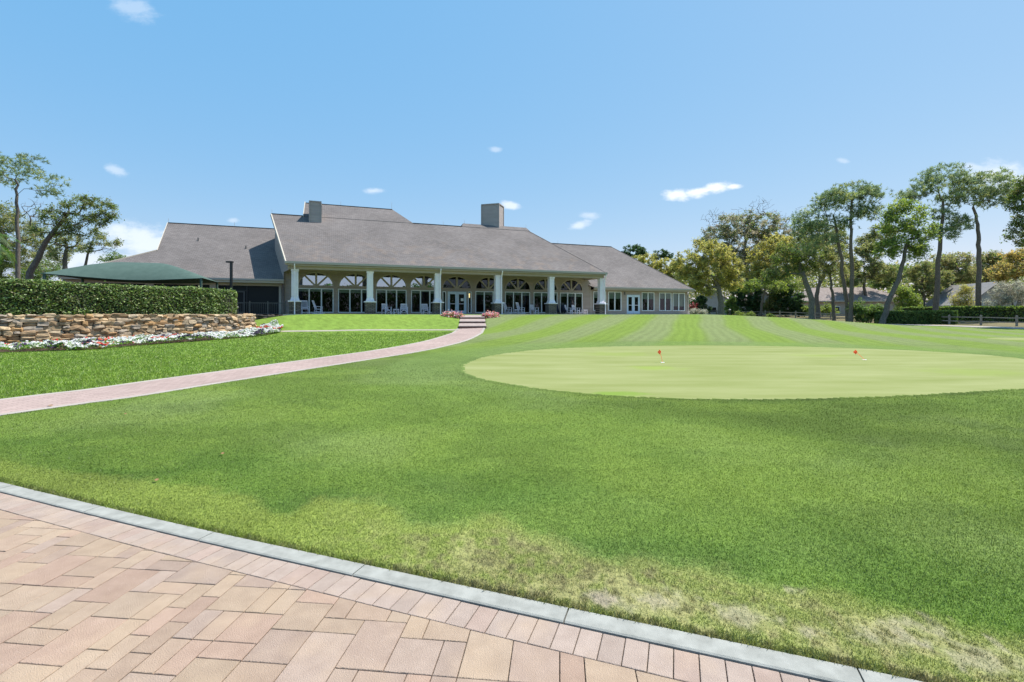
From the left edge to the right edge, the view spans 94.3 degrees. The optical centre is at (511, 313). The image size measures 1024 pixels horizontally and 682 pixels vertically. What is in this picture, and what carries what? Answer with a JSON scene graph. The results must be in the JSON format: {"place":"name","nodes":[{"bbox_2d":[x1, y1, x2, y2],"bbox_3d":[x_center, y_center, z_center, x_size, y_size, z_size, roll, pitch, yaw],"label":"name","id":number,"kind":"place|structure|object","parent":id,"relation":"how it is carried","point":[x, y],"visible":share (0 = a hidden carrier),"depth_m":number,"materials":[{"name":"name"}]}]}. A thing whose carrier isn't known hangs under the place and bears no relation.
{"place":"outdoors","nodes":[
{"label":"outdoors","id":0,"kind":"place"},
{"bbox_2d":[280,329,459,331],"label":"side path","id":1,"kind":"structure","parent":0,"point":[368,330],"depth_m":31.96,"materials":[{"name":"concrete"}]},
{"bbox_2d":[0,493,820,681],"bbox_3d":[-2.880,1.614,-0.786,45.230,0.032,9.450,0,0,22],"label":"plaza paving","id":2,"kind":"structure","parent":0,"point":[85,598],"depth_m":2.42,"materials":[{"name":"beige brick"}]},
{"bbox_2d":[283,314,640,314],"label":"patio","id":3,"kind":"structure","parent":0,"point":[501,314],"depth_m":44.65,"materials":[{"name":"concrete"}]},
{"bbox_2d":[312,300,323,313],"bbox_3d":[-16.704,-0.562,40.875,1.012,1.174,0.655,0,0,-8],"label":"rocking chair","id":4,"kind":"object","parent":3,"relation":"on","point":[315,306],"visible":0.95,"depth_m":40.61,"materials":[{"name":"white paint"}]},
{"bbox_2d":[58,200,694,314],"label":"clubhouse","id":5,"kind":"structure","parent":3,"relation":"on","point":[336,259],"depth_m":45.06},
{"bbox_2d":[299,288,333,312],"bbox_3d":[-17.399,-1.170,42.033,3.010,2.160,0.140,0,0,-21],"label":"window","id":6,"kind":"structure","parent":5,"relation":"in","point":[324,297],"depth_m":42.11,"materials":[{"name":"white"}]},
{"bbox_2d":[299,272,333,285],"bbox_3d":[-17.337,-3.097,42.051,3.000,1.259,0.130,0,0,-21],"label":"arched window","id":7,"kind":"structure","parent":5,"relation":"in","point":[311,278],"depth_m":42.02,"materials":[{"name":"clear glass"}]},
{"bbox_2d":[338,289,366,312],"bbox_3d":[-14.228,-1.170,43.236,3.020,2.160,0.140,0,0,-21],"label":"window","id":8,"kind":"structure","parent":5,"relation":"in","point":[349,300],"depth_m":43.12,"materials":[{"name":"white"}]},
{"bbox_2d":[338,273,366,286],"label":"arched window","id":9,"kind":"structure","parent":5,"relation":"in","point":[351,279],"depth_m":43.19,"materials":[{"name":"clear glass"}]},
{"bbox_2d":[376,289,406,312],"bbox_3d":[-11.260,-1.170,44.363,2.780,2.160,0.140,0,0,-21],"label":"window","id":10,"kind":"structure","parent":5,"relation":"in","point":[394,299],"depth_m":44.38,"materials":[{"name":"white"}]},
{"bbox_2d":[375,274,407,286],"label":"arched window","id":11,"kind":"structure","parent":5,"relation":"in","point":[388,280],"depth_m":44.35,"materials":[{"name":"clear glass"}]},
{"bbox_2d":[409,275,433,287],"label":"arched window","id":12,"kind":"structure","parent":5,"relation":"in","point":[422,281],"depth_m":45.39,"materials":[{"name":"clear glass"}]},
{"bbox_2d":[411,290,433,312],"bbox_3d":[-8.324,-1.170,45.476,2.670,2.160,0.140,0,0,-21],"label":"window","id":13,"kind":"structure","parent":5,"relation":"in","point":[418,297],"depth_m":45.29,"materials":[{"name":"white"}]},
{"bbox_2d":[442,291,445,312],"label":"window","id":14,"kind":"structure","parent":5,"relation":"in","point":[443,292],"depth_m":46.12,"materials":[{"name":"white"}]},
{"bbox_2d":[448,292,456,312],"bbox_3d":[-5.800,-1.060,46.430,0.870,2.120,0.110,0,0,-21],"label":"door","id":15,"kind":"structure","parent":5,"relation":"in","point":[452,296],"depth_m":46.45,"materials":[{"name":"blue paint"}]},
{"bbox_2d":[442,276,471,288],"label":"arched window","id":16,"kind":"structure","parent":5,"relation":"in","point":[458,282],"depth_m":46.55,"materials":[{"name":"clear glass"}]},
{"bbox_2d":[457,292,465,313],"bbox_3d":[-4.968,-1.060,46.746,0.870,2.120,0.110,0,0,-21],"label":"door","id":17,"kind":"structure","parent":5,"relation":"in","point":[461,305],"depth_m":46.77,"materials":[{"name":"blue paint"}]},
{"bbox_2d":[468,292,471,312],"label":"window","id":18,"kind":"structure","parent":5,"relation":"in","point":[469,293],"depth_m":47.05,"materials":[{"name":"white"}]},
{"bbox_2d":[475,291,493,312],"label":"window","id":19,"kind":"structure","parent":5,"relation":"in","point":[483,299],"depth_m":47.53,"materials":[{"name":"white"}]},
{"bbox_2d":[475,277,493,288],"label":"arched window","id":20,"kind":"structure","parent":5,"relation":"in","point":[485,282],"depth_m":47.68,"materials":[{"name":"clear glass"}]},
{"bbox_2d":[505,292,529,312],"bbox_3d":[0.564,-1.170,48.848,2.760,2.160,0.140,0,0,-21],"label":"window","id":21,"kind":"structure","parent":5,"relation":"in","point":[523,298],"depth_m":48.86,"materials":[{"name":"white"}]},
{"bbox_2d":[505,277,530,289],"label":"arched window","id":22,"kind":"structure","parent":5,"relation":"in","point":[514,283],"depth_m":48.82,"materials":[{"name":"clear glass"}]},
{"bbox_2d":[534,292,556,312],"bbox_3d":[3.513,-1.170,49.966,2.750,2.160,0.140,0,0,-21],"label":"window","id":23,"kind":"structure","parent":5,"relation":"in","point":[540,298],"depth_m":49.73,"materials":[{"name":"white"}]},
{"bbox_2d":[533,278,557,289],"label":"arched window","id":24,"kind":"structure","parent":5,"relation":"in","point":[542,284],"depth_m":49.87,"materials":[{"name":"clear glass"}]},
{"bbox_2d":[560,293,582,312],"bbox_3d":[6.361,-1.170,51.048,2.720,2.160,0.140,0,0,-21],"label":"window","id":25,"kind":"structure","parent":5,"relation":"in","point":[576,299],"depth_m":51.11,"materials":[{"name":"white"}]},
{"bbox_2d":[560,279,582,290],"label":"arched window","id":26,"kind":"structure","parent":5,"relation":"in","point":[570,284],"depth_m":51.03,"materials":[{"name":"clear glass"}]},
{"bbox_2d":[593,291,605,310],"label":"window","id":27,"kind":"structure","parent":5,"relation":"in","point":[595,293],"depth_m":52.41,"materials":[{"name":"white"}]},
{"bbox_2d":[608,292,620,310],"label":"window","id":28,"kind":"structure","parent":5,"relation":"in","point":[614,298],"depth_m":53.23,"materials":[{"name":"white"}]},
{"bbox_2d":[627,295,632,313],"bbox_3d":[13.435,-1.050,53.993,0.820,2.100,0.110,0,0,-21],"label":"door","id":29,"kind":"structure","parent":5,"relation":"in","point":[629,297],"depth_m":53.99,"materials":[{"name":"blue paint"}]},
{"bbox_2d":[633,295,638,313],"bbox_3d":[14.224,-1.050,54.296,0.820,2.100,0.110,0,0,-21],"label":"door","id":30,"kind":"structure","parent":5,"relation":"in","point":[635,297],"depth_m":54.28,"materials":[{"name":"blue paint"}]},
{"bbox_2d":[642,292,653,310],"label":"window","id":31,"kind":"structure","parent":5,"relation":"in","point":[647,297],"depth_m":54.81,"materials":[{"name":"white"}]},
{"bbox_2d":[659,293,670,310],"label":"window","id":32,"kind":"structure","parent":5,"relation":"in","point":[664,298],"depth_m":55.66,"materials":[{"name":"white"}]},
{"bbox_2d":[673,293,684,310],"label":"window","id":33,"kind":"structure","parent":5,"relation":"in","point":[678,298],"depth_m":56.37,"materials":[{"name":"white"}]},
{"bbox_2d":[381,303,391,313],"bbox_3d":[-11.353,-0.452,42.918,0.710,0.955,0.720,0,0,43],"label":"porch armchair","id":34,"kind":"object","parent":3,"relation":"on","point":[385,308],"visible":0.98,"depth_m":42.92,"materials":[{"name":"white paint"}]},
{"bbox_2d":[421,304,429,313],"bbox_3d":[-8.051,-0.452,44.173,0.720,0.955,0.710,0,0,-27],"label":"porch armchair","id":35,"kind":"object","parent":3,"relation":"on","point":[422,306],"visible":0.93,"depth_m":44.31,"materials":[{"name":"white paint"}]},
{"bbox_2d":[0,314,1023,681],"bbox_3d":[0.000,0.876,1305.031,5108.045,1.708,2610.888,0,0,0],"label":"lawn","id":36,"kind":"structure","parent":0,"point":[506,334],"depth_m":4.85,"materials":[{"name":"green plant"}]},
{"bbox_2d":[0,196,45,278],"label":"oak tree","id":37,"kind":"object","parent":36,"relation":"on","point":[5,222],"visible":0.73,"depth_m":61.97,"materials":[{"name":"green plant"}]},
{"bbox_2d":[12,258,62,284],"bbox_3d":[-57.658,-3.059,57.817,5.450,7.623,3.686,0,0,-23],"label":"tree","id":38,"kind":"object","parent":36,"relation":"on","point":[37,273],"visible":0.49,"depth_m":57.92,"materials":[{"name":"green plant"}]},
{"bbox_2d":[7,213,74,283],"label":"oak tree","id":39,"kind":"object","parent":36,"relation":"on","point":[38,246],"visible":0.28,"depth_m":65.62,"materials":[{"name":"green plant"}]},
{"bbox_2d":[41,227,87,280],"bbox_3d":[-52.600,-4.953,55.956,4.947,11.436,3.254,0,0,0],"label":"oak tree","id":40,"kind":"object","parent":36,"relation":"on","point":[64,259],"visible":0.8,"depth_m":55.78,"materials":[{"name":"green plant"}]},
{"bbox_2d":[70,226,124,265],"bbox_3d":[-47.062,-4.558,53.952,5.106,10.623,2.510,0,0,0],"label":"oak tree","id":41,"kind":"object","parent":36,"relation":"on","point":[102,236],"visible":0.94,"depth_m":53.88,"materials":[{"name":"green plant"}]},
{"bbox_2d":[96,251,127,261],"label":"oak tree","id":42,"kind":"object","parent":36,"relation":"on","point":[109,258],"visible":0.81,"depth_m":74.38,"materials":[{"name":"green plant"}]},
{"bbox_2d":[0,313,256,343],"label":"stone wall","id":43,"kind":"structure","parent":36,"relation":"on","point":[24,328],"depth_m":25.31,"materials":[{"name":"stone"}]},
{"bbox_2d":[0,332,274,351],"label":"bed soil","id":44,"kind":"structure","parent":36,"relation":"on","point":[91,347],"depth_m":23.08,"materials":[{"name":"brown soil"}]},
{"bbox_2d":[0,319,284,350],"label":"petunia","id":45,"kind":"object","parent":44,"relation":"on","point":[178,335],"depth_m":22.76,"materials":[{"name":"white plant"}]},
{"bbox_2d":[0,331,452,397],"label":"grass","id":46,"kind":"structure","parent":36,"relation":"on","point":[97,374],"depth_m":15.81,"materials":[{"name":"green plant"}]},
{"bbox_2d":[0,328,484,415],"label":"walkway","id":47,"kind":"structure","parent":36,"relation":"on","point":[20,404],"depth_m":11.18,"materials":[{"name":"brick"}]},
{"bbox_2d":[255,314,285,319],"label":"stone wall","id":48,"kind":"structure","parent":36,"relation":"on","point":[258,316],"depth_m":36.93,"materials":[{"name":"stone"}]},
{"bbox_2d":[441,310,464,317],"bbox_3d":[-4.925,0.016,38.960,3.060,0.746,1.193,0,0,41],"label":"flower bush","id":49,"kind":"object","parent":36,"relation":"on","point":[453,314],"visible":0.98,"depth_m":38.57,"materials":[{"name":"pink plant"}]},
{"bbox_2d":[0,482,922,681],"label":"kerb","id":50,"kind":"structure","parent":36,"relation":"on","point":[791,664],"depth_m":2.61,"materials":[{"name":"concrete"}]},
{"bbox_2d":[458,315,485,328],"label":"garden steps","id":51,"kind":"structure","parent":36,"relation":"on","point":[472,321],"depth_m":35.38,"materials":[{"name":"concrete"}]},
{"bbox_2d":[482,310,500,318],"bbox_3d":[-1.656,0.051,39.105,1.148,0.695,2.560,0,0,27],"label":"flower bush","id":52,"kind":"object","parent":36,"relation":"on","point":[490,314],"visible":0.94,"depth_m":38.50,"materials":[{"name":"pink plant"}]},
{"bbox_2d":[621,244,646,258],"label":"dark tree","id":53,"kind":"object","parent":36,"relation":"on","point":[638,249],"visible":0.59,"depth_m":119.05,"materials":[{"name":"green plant"}]},
{"bbox_2d":[632,253,684,281],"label":"oak tree","id":54,"kind":"object","parent":36,"relation":"on","point":[665,270],"visible":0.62,"depth_m":94.87,"materials":[{"name":"green plant"}]},
{"bbox_2d":[649,248,673,260],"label":"dark tree","id":55,"kind":"object","parent":36,"relation":"on","point":[664,254],"visible":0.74,"depth_m":129.35,"materials":[{"name":"green plant"}]},
{"bbox_2d":[689,308,708,313],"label":"round bush","id":56,"kind":"object","parent":36,"relation":"on","point":[696,311],"visible":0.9,"depth_m":65.78,"materials":[{"name":"green plant"}]},
{"bbox_2d":[689,294,712,313],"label":"evergreen bush","id":57,"kind":"object","parent":36,"relation":"on","point":[699,300],"visible":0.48,"depth_m":91.30,"materials":[{"name":"green plant"}]},
{"bbox_2d":[669,236,746,314],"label":"oak tree","id":58,"kind":"object","parent":36,"relation":"on","point":[720,264],"visible":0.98,"depth_m":77.16,"materials":[{"name":"green plant"}]},
{"bbox_2d":[701,291,727,314],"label":"house","id":59,"kind":"structure","parent":36,"relation":"on","point":[713,301],"depth_m":110.81,"materials":[{"name":"white"}]},
{"bbox_2d":[724,296,741,314],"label":"evergreen bush","id":60,"kind":"object","parent":36,"relation":"on","point":[731,305],"visible":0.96,"depth_m":85.55,"materials":[{"name":"green plant"}]},
{"bbox_2d":[729,282,750,314],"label":"evergreen bush","id":61,"kind":"object","parent":36,"relation":"on","point":[739,296],"visible":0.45,"depth_m":89.25,"materials":[{"name":"green plant"}]},
{"bbox_2d":[463,345,1023,399],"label":"putting green","id":62,"kind":"object","parent":36,"relation":"on","point":[731,372],"visible":1,"depth_m":12.75,"materials":[{"name":"green plant"}]},
{"bbox_2d":[733,291,768,314],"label":"house","id":63,"kind":"structure","parent":36,"relation":"on","point":[766,296],"depth_m":103.14,"materials":[{"name":"white"}]},
{"bbox_2d":[698,197,804,314],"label":"tree","id":64,"kind":"object","parent":36,"relation":"on","point":[751,230],"visible":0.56,"depth_m":96.45,"materials":[{"name":"green plant"}]},
{"bbox_2d":[745,289,763,315],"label":"evergreen bush","id":65,"kind":"object","parent":36,"relation":"on","point":[753,301],"visible":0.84,"depth_m":87.64,"materials":[{"name":"green plant"}]},
{"bbox_2d":[739,232,796,315],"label":"oak tree","id":66,"kind":"object","parent":36,"relation":"on","point":[756,265],"visible":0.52,"depth_m":87.41,"materials":[{"name":"green plant"}]},
{"bbox_2d":[737,275,807,316],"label":"oak tree","id":67,"kind":"object","parent":36,"relation":"on","point":[754,284],"visible":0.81,"depth_m":83.69,"materials":[{"name":"green plant"}]},
{"bbox_2d":[763,292,783,315],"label":"evergreen bush","id":68,"kind":"object","parent":36,"relation":"on","point":[768,305],"visible":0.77,"depth_m":85.40,"materials":[{"name":"green plant"}]},
{"bbox_2d":[774,285,796,316],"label":"evergreen bush","id":69,"kind":"object","parent":36,"relation":"on","point":[784,303],"visible":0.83,"depth_m":83.52,"materials":[{"name":"green plant"}]},
{"bbox_2d":[756,239,828,319],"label":"oak tree","id":70,"kind":"object","parent":36,"relation":"on","point":[801,267],"visible":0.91,"depth_m":65.65,"materials":[{"name":"green plant"}]},
{"bbox_2d":[787,291,807,316],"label":"evergreen bush","id":71,"kind":"object","parent":36,"relation":"on","point":[796,301],"visible":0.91,"depth_m":81.52,"materials":[{"name":"green plant"}]},
{"bbox_2d":[788,221,849,281],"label":"oak tree","id":72,"kind":"object","parent":36,"relation":"on","point":[834,233],"visible":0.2,"depth_m":102.22,"materials":[{"name":"green plant"}]},
{"bbox_2d":[802,302,839,315],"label":"leafy bush","id":73,"kind":"object","parent":36,"relation":"on","point":[826,308],"visible":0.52,"depth_m":79.77,"materials":[{"name":"green plant"}]},
{"bbox_2d":[786,188,861,321],"bbox_3d":[40.722,-7.504,63.076,8.670,17.845,6.500,0,0,-23],"label":"pine tree","id":74,"kind":"object","parent":36,"relation":"on","point":[811,226],"visible":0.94,"depth_m":62.70,"materials":[{"name":"green plant"}]},
{"bbox_2d":[805,246,858,320],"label":"oak tree","id":75,"kind":"object","parent":36,"relation":"on","point":[830,270],"visible":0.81,"depth_m":65.83,"materials":[{"name":"green plant"}]},
{"bbox_2d":[800,238,863,317],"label":"oak tree","id":76,"kind":"object","parent":36,"relation":"on","point":[857,265],"visible":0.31,"depth_m":75.48,"materials":[{"name":"green plant"}]},
{"bbox_2d":[779,287,906,315],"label":"house","id":77,"kind":"structure","parent":36,"relation":"on","point":[874,296],"depth_m":91.69,"materials":[{"name":"beige"}]},
{"bbox_2d":[671,260,1023,304],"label":"distant woods","id":78,"kind":"object","parent":36,"relation":"on","point":[825,283],"visible":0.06,"depth_m":142.09,"materials":[{"name":"green plant"}]},
{"bbox_2d":[818,179,892,321],"bbox_3d":[44.552,-7.947,61.797,8.793,18.738,6.161,0,0,17],"label":"pine tree","id":79,"kind":"object","parent":36,"relation":"on","point":[861,210],"visible":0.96,"depth_m":61.71,"materials":[{"name":"green plant"}]},
{"bbox_2d":[844,297,883,322],"bbox_3d":[46.139,-0.131,61.849,4.018,4.288,4.388,0,0,-39],"label":"leafy bush","id":80,"kind":"object","parent":36,"relation":"on","point":[866,312],"visible":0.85,"depth_m":61.53,"materials":[{"name":"green plant"}]},
{"bbox_2d":[831,239,898,295],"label":"oak tree","id":81,"kind":"object","parent":36,"relation":"on","point":[873,267],"visible":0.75,"depth_m":90.92,"materials":[{"name":"green plant"}]},
{"bbox_2d":[708,310,1023,325],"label":"rail fence","id":82,"kind":"object","parent":36,"relation":"on","point":[1016,322],"visible":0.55,"depth_m":55.98,"materials":[{"name":"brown wood"}]},
{"bbox_2d":[853,211,899,288],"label":"oak tree","id":83,"kind":"object","parent":36,"relation":"on","point":[872,236],"visible":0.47,"depth_m":103.48,"materials":[{"name":"green plant"}]},
{"bbox_2d":[866,262,909,294],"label":"oak tree","id":84,"kind":"object","parent":36,"relation":"on","point":[880,285],"visible":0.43,"depth_m":95.52,"materials":[{"name":"green plant"}]},
{"bbox_2d":[887,282,925,310],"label":"bright shrub","id":85,"kind":"object","parent":36,"relation":"on","point":[906,295],"visible":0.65,"depth_m":67.21,"materials":[{"name":"green plant"}]},
{"bbox_2d":[869,196,945,323],"bbox_3d":[48.130,-6.438,58.004,7.315,16.092,5.456,0,0,-26],"label":"leaning tree","id":86,"kind":"object","parent":36,"relation":"on","point":[891,214],"visible":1,"depth_m":57.55,"materials":[{"name":"green plant"}]},
{"bbox_2d":[873,309,957,323],"bbox_3d":[49.793,0.440,58.830,8.129,1.973,2.123,0,0,34],"label":"hedge","id":87,"kind":"object","parent":36,"relation":"on","point":[914,317],"visible":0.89,"depth_m":58.09,"materials":[{"name":"green plant"}]},
{"bbox_2d":[904,259,955,306],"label":"oak tree","id":88,"kind":"object","parent":36,"relation":"on","point":[915,272],"visible":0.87,"depth_m":89.34,"materials":[{"name":"green plant"}]},
{"bbox_2d":[888,161,984,309],"bbox_3d":[55.349,-9.287,61.971,11.420,21.123,6.100,0,0,0],"label":"pine tree","id":89,"kind":"object","parent":36,"relation":"on","point":[933,179],"visible":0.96,"depth_m":61.65,"materials":[{"name":"green plant"}]},
{"bbox_2d":[920,251,982,285],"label":"oak tree","id":90,"kind":"object","parent":36,"relation":"on","point":[949,261],"visible":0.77,"depth_m":92.57,"materials":[{"name":"green plant"}]},
{"bbox_2d":[898,305,1023,321],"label":"hedge","id":91,"kind":"object","parent":36,"relation":"on","point":[991,311],"visible":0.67,"depth_m":59.55,"materials":[{"name":"green plant"}]},
{"bbox_2d":[947,283,974,305],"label":"yellow shrub","id":92,"kind":"object","parent":36,"relation":"on","point":[965,290],"visible":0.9,"depth_m":69.63,"materials":[{"name":"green plant"}]},
{"bbox_2d":[925,281,1023,306],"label":"house","id":93,"kind":"structure","parent":36,"relation":"on","point":[944,296],"depth_m":84.06,"materials":[{"name":"white"}]},
{"bbox_2d":[946,166,1023,305],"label":"pine tree","id":94,"kind":"object","parent":36,"relation":"on","point":[988,192],"visible":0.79,"depth_m":61.74,"materials":[{"name":"green plant"}]},
{"bbox_2d":[959,249,1018,282],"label":"oak tree","id":95,"kind":"object","parent":36,"relation":"on","point":[989,259],"visible":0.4,"depth_m":97.25,"materials":[{"name":"green plant"}]},
{"bbox_2d":[982,247,1023,305],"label":"oak tree","id":96,"kind":"object","parent":36,"relation":"on","point":[1012,271],"visible":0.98,"depth_m":75.79,"materials":[{"name":"yellow plant"}]},
{"bbox_2d":[982,279,1023,307],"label":"grey tree","id":97,"kind":"object","parent":36,"relation":"on","point":[1008,294],"visible":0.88,"depth_m":59.68,"materials":[{"name":"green plant"}]},
{"bbox_2d":[987,338,1023,339],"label":"putting green","id":98,"kind":"object","parent":36,"relation":"on","point":[1007,338],"visible":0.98,"depth_m":27.94,"materials":[{"name":"green plant"}]},
{"bbox_2d":[996,175,1023,250],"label":"oak tree","id":99,"kind":"object","parent":36,"relation":"on","point":[1016,195],"visible":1,"depth_m":50.15,"materials":[{"name":"green plant"}]},
{"bbox_2d":[0,0,1023,305],"label":"sky","id":100,"kind":"structure","parent":0,"point":[617,124],"materials":[{"name":"blue"}]},
{"bbox_2d":[798,318,1023,328],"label":"cart path","id":101,"kind":"structure","parent":0,"point":[960,326],"depth_m":50.18,"materials":[{"name":"concrete"}]},
{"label":"terrace ground","id":102,"kind":"structure","parent":0,"visible":0},
{"bbox_2d":[0,234,24,264],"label":"palm tree","id":103,"kind":"object","parent":102,"relation":"on","point":[5,249],"visible":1,"depth_m":34.19,"materials":[{"name":"green plant"}]},
{"bbox_2d":[0,152,71,278],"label":"pine tree","id":104,"kind":"object","parent":102,"relation":"on","point":[26,170],"visible":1,"depth_m":49.93,"materials":[{"name":"green plant"}]},
{"bbox_2d":[24,192,124,283],"bbox_3d":[-42.753,-5.506,45.877,9.779,12.632,4.052,0,0,0],"label":"oak tree","id":105,"kind":"object","parent":102,"relation":"on","point":[90,218],"visible":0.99,"depth_m":45.72,"materials":[{"name":"green plant"}]},
{"bbox_2d":[0,278,237,314],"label":"hedge","id":106,"kind":"object","parent":102,"relation":"on","point":[41,297],"visible":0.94,"depth_m":26.36,"materials":[{"name":"green plant"}]},
{"bbox_2d":[40,262,218,288],"bbox_3d":[-26.184,-1.748,33.527,9.005,3.757,4.995,0,0,-27],"label":"shade canopy","id":107,"kind":"object","parent":102,"relation":"on","point":[138,272],"visible":0.94,"depth_m":32.41,"materials":[{"name":"green fabric"}]},
{"bbox_2d":[226,261,233,289],"bbox_3d":[-21.398,-1.925,36.000,0.440,4.110,0.300,0,0,0],"label":"lamp post","id":108,"kind":"object","parent":102,"relation":"on","point":[231,273],"visible":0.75,"depth_m":35.92,"materials":[{"name":"grey metal"}]},
{"bbox_2d":[238,301,285,314],"bbox_3d":[-20.147,-0.450,37.800,3.912,1.120,0.080,0,0,-25],"label":"railing","id":109,"kind":"object","parent":102,"relation":"on","point":[249,302],"visible":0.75,"depth_m":37.87,"materials":[{"name":"grey metal"}]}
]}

